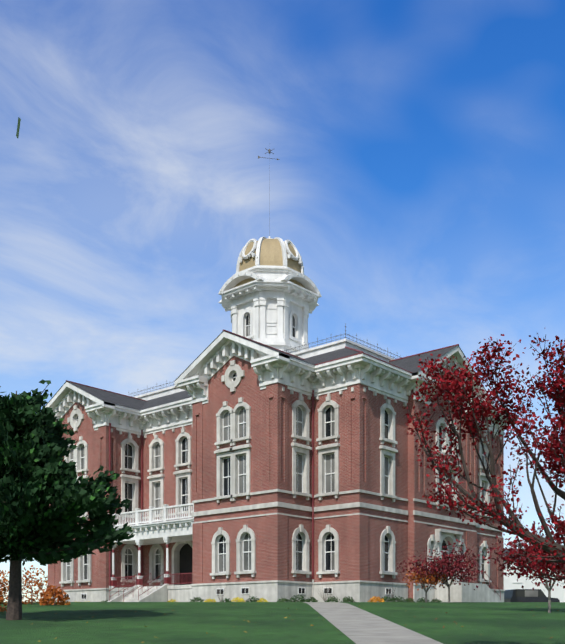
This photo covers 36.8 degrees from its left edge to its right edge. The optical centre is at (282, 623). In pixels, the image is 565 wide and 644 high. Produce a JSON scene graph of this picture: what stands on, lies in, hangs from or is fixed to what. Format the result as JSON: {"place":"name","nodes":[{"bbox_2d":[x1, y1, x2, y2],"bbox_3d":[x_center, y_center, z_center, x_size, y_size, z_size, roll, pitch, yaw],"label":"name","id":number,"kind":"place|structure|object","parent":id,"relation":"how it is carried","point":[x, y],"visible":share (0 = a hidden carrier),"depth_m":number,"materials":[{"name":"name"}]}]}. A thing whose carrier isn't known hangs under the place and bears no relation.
{"place":"outdoors","nodes":[
{"label":"outdoors","id":0,"kind":"place"},
{"bbox_2d":[16,117,20,137],"bbox_3d":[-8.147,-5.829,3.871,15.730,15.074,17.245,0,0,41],"label":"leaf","id":1,"kind":"object","parent":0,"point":[18,128],"visible":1,"depth_m":11.09,"materials":[{"name":"green plant"}]},
{"bbox_2d":[65,540,446,598],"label":"dark openings","id":2,"kind":"object","parent":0,"point":[185,558],"visible":0.17,"depth_m":65.04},
{"bbox_2d":[48,356,503,601],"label":"courthouse brick walls","id":3,"kind":"structure","parent":0,"point":[271,440],"depth_m":56.56,"materials":[{"name":"red brick"}]},
{"bbox_2d":[45,331,492,409],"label":"roof","id":4,"kind":"structure","parent":3,"relation":"on","point":[411,364],"depth_m":62.59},
{"bbox_2d":[131,323,406,396],"bbox_3d":[-1.084,-20.659,71.972,24.290,1.100,11.036,0,0,41],"label":"roof cresting","id":5,"kind":"object","parent":4,"relation":"on","point":[308,348],"visible":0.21,"depth_m":62.51,"materials":[{"name":"metal"}]},
{"bbox_2d":[218,236,321,353],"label":"cupola","id":6,"kind":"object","parent":4,"relation":"on","point":[270,299],"depth_m":69.26,"materials":[{"name":"white paint"}]},
{"bbox_2d":[258,148,279,235],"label":"weathervane","id":7,"kind":"object","parent":6,"relation":"on","point":[269,151],"visible":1,"depth_m":71.92,"materials":[{"name":"metal"}]},
{"bbox_2d":[234,238,305,288],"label":"dome","id":8,"kind":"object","parent":6,"relation":"on","point":[271,252],"visible":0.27,"depth_m":69.66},
{"bbox_2d":[64,313,484,598],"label":"window panes","id":9,"kind":"structure","parent":3,"relation":"in","point":[248,540],"depth_m":56.67,"materials":[{"name":"grey glass"}]},
{"bbox_2d":[111,503,193,587],"bbox_3d":[-8.686,-5.649,63.292,9.940,5.840,3.580,0,0,41],"label":"porch","id":10,"kind":"object","parent":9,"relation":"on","point":[151,530],"visible":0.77,"depth_m":61.98,"materials":[{"name":"white paint"}]},
{"bbox_2d":[67,314,483,579],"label":"window frames","id":11,"kind":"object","parent":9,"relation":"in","point":[242,459],"depth_m":56.63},
{"bbox_2d":[55,360,504,601],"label":"stone trim","id":12,"kind":"structure","parent":3,"relation":"attached to","point":[355,590],"depth_m":56.68,"materials":[{"name":"white stone"}]},
{"bbox_2d":[45,331,516,435],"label":"courthouse cornices","id":13,"kind":"object","parent":3,"relation":"attached to","point":[269,366],"visible":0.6,"depth_m":57.31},
{"bbox_2d":[66,330,518,601],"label":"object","id":14,"kind":"object","parent":3,"relation":"attached to","point":[168,580],"visible":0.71,"depth_m":61.22,"materials":[{"name":"grey metal"}]},
{"bbox_2d":[0,602,564,643],"bbox_3d":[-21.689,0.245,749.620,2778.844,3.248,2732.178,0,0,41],"label":"lawn ground","id":15,"kind":"structure","parent":0,"point":[490,622],"depth_m":29.42,"materials":[{"name":"green plant"}]},
{"bbox_2d":[0,573,7,611],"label":"autumn bush","id":16,"kind":"object","parent":15,"relation":"on","point":[4,604],"visible":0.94,"depth_m":36.47,"materials":[{"name":"orange plant"}]},
{"bbox_2d":[0,570,23,603],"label":"autumn bush","id":17,"kind":"object","parent":15,"relation":"on","point":[5,579],"visible":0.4,"depth_m":44.75,"materials":[{"name":"orange plant"}]},
{"bbox_2d":[7,565,56,604],"bbox_3d":[-13.078,-1.999,44.318,2.481,2.124,2.532,0,0,41],"label":"autumn bush","id":18,"kind":"object","parent":15,"relation":"on","point":[39,584],"visible":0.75,"depth_m":44.12,"materials":[{"name":"orange plant"}]},
{"bbox_2d":[38,585,70,605],"bbox_3d":[-11.655,-1.414,43.350,1.611,1.124,1.658,0,0,41],"label":"autumn bush","id":19,"kind":"object","parent":15,"relation":"on","point":[49,597],"visible":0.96,"depth_m":43.07,"materials":[{"name":"orange plant"}]},
{"bbox_2d":[0,380,134,619],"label":"evergreen tree","id":20,"kind":"object","parent":15,"relation":"on","point":[17,422],"depth_m":29.97,"materials":[{"name":"green plant"}]},
{"bbox_2d":[0,393,131,560],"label":"evergreen foliage tips","id":21,"kind":"object","parent":20,"relation":"attached to","point":[68,508],"visible":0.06,"depth_m":29.76,"materials":[{"name":"green plant"}]},
{"bbox_2d":[190,597,203,601],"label":"shrub","id":22,"kind":"object","parent":15,"relation":"on","point":[197,599],"visible":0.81,"depth_m":57.32,"materials":[{"name":"green plant"}]},
{"bbox_2d":[0,583,396,604],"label":"bare shrub twigs","id":23,"kind":"object","parent":15,"relation":"on","point":[325,598],"visible":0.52,"depth_m":54.79,"materials":[{"name":"plant"}]},
{"bbox_2d":[204,598,215,601],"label":"shrub","id":24,"kind":"object","parent":15,"relation":"on","point":[210,600],"visible":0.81,"depth_m":56.33,"materials":[{"name":"yellow plant"}]},
{"bbox_2d":[231,597,244,601],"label":"shrub","id":25,"kind":"object","parent":15,"relation":"on","point":[239,600],"visible":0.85,"depth_m":54.57,"materials":[{"name":"yellow plant"}]},
{"bbox_2d":[246,596,259,601],"bbox_3d":[-1.870,-1.533,54.023,0.903,0.486,0.830,0,0,41],"label":"shrub","id":26,"kind":"object","parent":15,"relation":"on","point":[254,599],"visible":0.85,"depth_m":53.91,"materials":[{"name":"green plant"}]},
{"bbox_2d":[277,598,289,601],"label":"shrub","id":27,"kind":"object","parent":15,"relation":"on","point":[285,600],"visible":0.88,"depth_m":52.75,"materials":[{"name":"green plant"}]},
{"bbox_2d":[32,604,558,642],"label":"yellow fallen leaves","id":28,"kind":"object","parent":15,"relation":"on","point":[244,620],"visible":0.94,"depth_m":27.69,"materials":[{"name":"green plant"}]},
{"bbox_2d":[289,594,306,601],"bbox_3d":[0.945,-1.578,53.762,1.195,0.551,1.115,0,0,-24],"label":"shrub","id":29,"kind":"object","parent":15,"relation":"on","point":[298,597],"visible":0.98,"depth_m":53.63,"materials":[{"name":"green plant"}]},
{"bbox_2d":[305,597,317,601],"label":"shrub","id":30,"kind":"object","parent":15,"relation":"on","point":[311,600],"visible":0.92,"depth_m":54.53,"materials":[{"name":"green plant"}]},
{"bbox_2d":[325,596,339,601],"bbox_3d":[3.223,-1.554,54.222,1.013,0.486,1.008,0,0,41],"label":"shrub","id":31,"kind":"object","parent":15,"relation":"on","point":[332,599],"visible":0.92,"depth_m":54.08,"materials":[{"name":"green plant"}]},
{"bbox_2d":[341,596,354,601],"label":"shrub","id":32,"kind":"object","parent":15,"relation":"on","point":[347,599],"visible":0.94,"depth_m":53.16,"materials":[{"name":"green plant"}]},
{"bbox_2d":[368,596,383,601],"bbox_3d":[5.950,-1.502,53.674,1.116,0.456,1.081,0,0,41],"label":"shrub","id":33,"kind":"object","parent":15,"relation":"on","point":[378,599],"visible":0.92,"depth_m":53.47,"materials":[{"name":"orange plant"}]},
{"bbox_2d":[380,596,394,601],"bbox_3d":[6.715,-1.548,54.578,1.003,0.462,0.989,0,0,41],"label":"shrub","id":34,"kind":"object","parent":15,"relation":"on","point":[389,599],"visible":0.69,"depth_m":54.44,"materials":[{"name":"green plant"}]},
{"bbox_2d":[392,596,404,601],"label":"shrub","id":35,"kind":"object","parent":15,"relation":"on","point":[397,599],"visible":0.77,"depth_m":55.28,"materials":[{"name":"green plant"}]},
{"bbox_2d":[416,597,428,601],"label":"shrub","id":36,"kind":"object","parent":15,"relation":"on","point":[421,600],"visible":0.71,"depth_m":56.94,"materials":[{"name":"green plant"}]},
{"bbox_2d":[399,566,449,601],"bbox_3d":[8.684,-2.469,51.630,3.429,2.362,2.814,0,0,41],"label":"tree","id":37,"kind":"object","parent":15,"relation":"on","point":[427,579],"depth_m":51.68,"materials":[{"name":"orange plant"}]},
{"bbox_2d":[397,539,491,602],"bbox_3d":[10.005,-3.325,51.604,4.722,4.108,5.741,0,0,41],"label":"plum tree","id":38,"kind":"object","parent":15,"relation":"on","point":[457,566],"depth_m":51.00,"materials":[{"name":"red plant"}]},
{"bbox_2d":[476,519,564,612],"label":"plum tree","id":39,"kind":"object","parent":15,"relation":"on","point":[525,560],"depth_m":36.72,"materials":[{"name":"red plant"}]},
{"bbox_2d":[504,561,564,601],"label":"white building walls","id":40,"kind":"structure","parent":15,"relation":"on","point":[511,582],"depth_m":118.79,"materials":[{"name":"white paint"}]},
{"bbox_2d":[0,0,564,601],"label":"sky","id":41,"kind":"structure","parent":0,"point":[417,181],"materials":[{"name":"blue"}]},
{"bbox_2d":[323,608,359,608],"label":"path joints","id":42,"kind":"object","parent":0,"point":[341,608],"depth_m":39.99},
{"bbox_2d":[304,602,442,643],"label":"walkway","id":43,"kind":"structure","parent":0,"point":[358,626],"depth_m":27.16,"materials":[{"name":"grey concrete"}]},
{"bbox_2d":[402,333,564,586],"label":"red tree","id":44,"kind":"object","parent":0,"point":[463,375],"depth_m":16.38,"materials":[{"name":"red plant"}]},
{"bbox_2d":[504,589,559,601],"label":"car","id":45,"kind":"object","parent":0,"point":[509,595],"visible":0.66,"depth_m":77.48,"materials":[{"name":"black metal"}]},
{"bbox_2d":[515,590,544,596],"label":"car window","id":46,"kind":"structure","parent":45,"relation":"attached to","point":[529,593],"depth_m":77.37,"materials":[{"name":"grey glass"}]}
]}

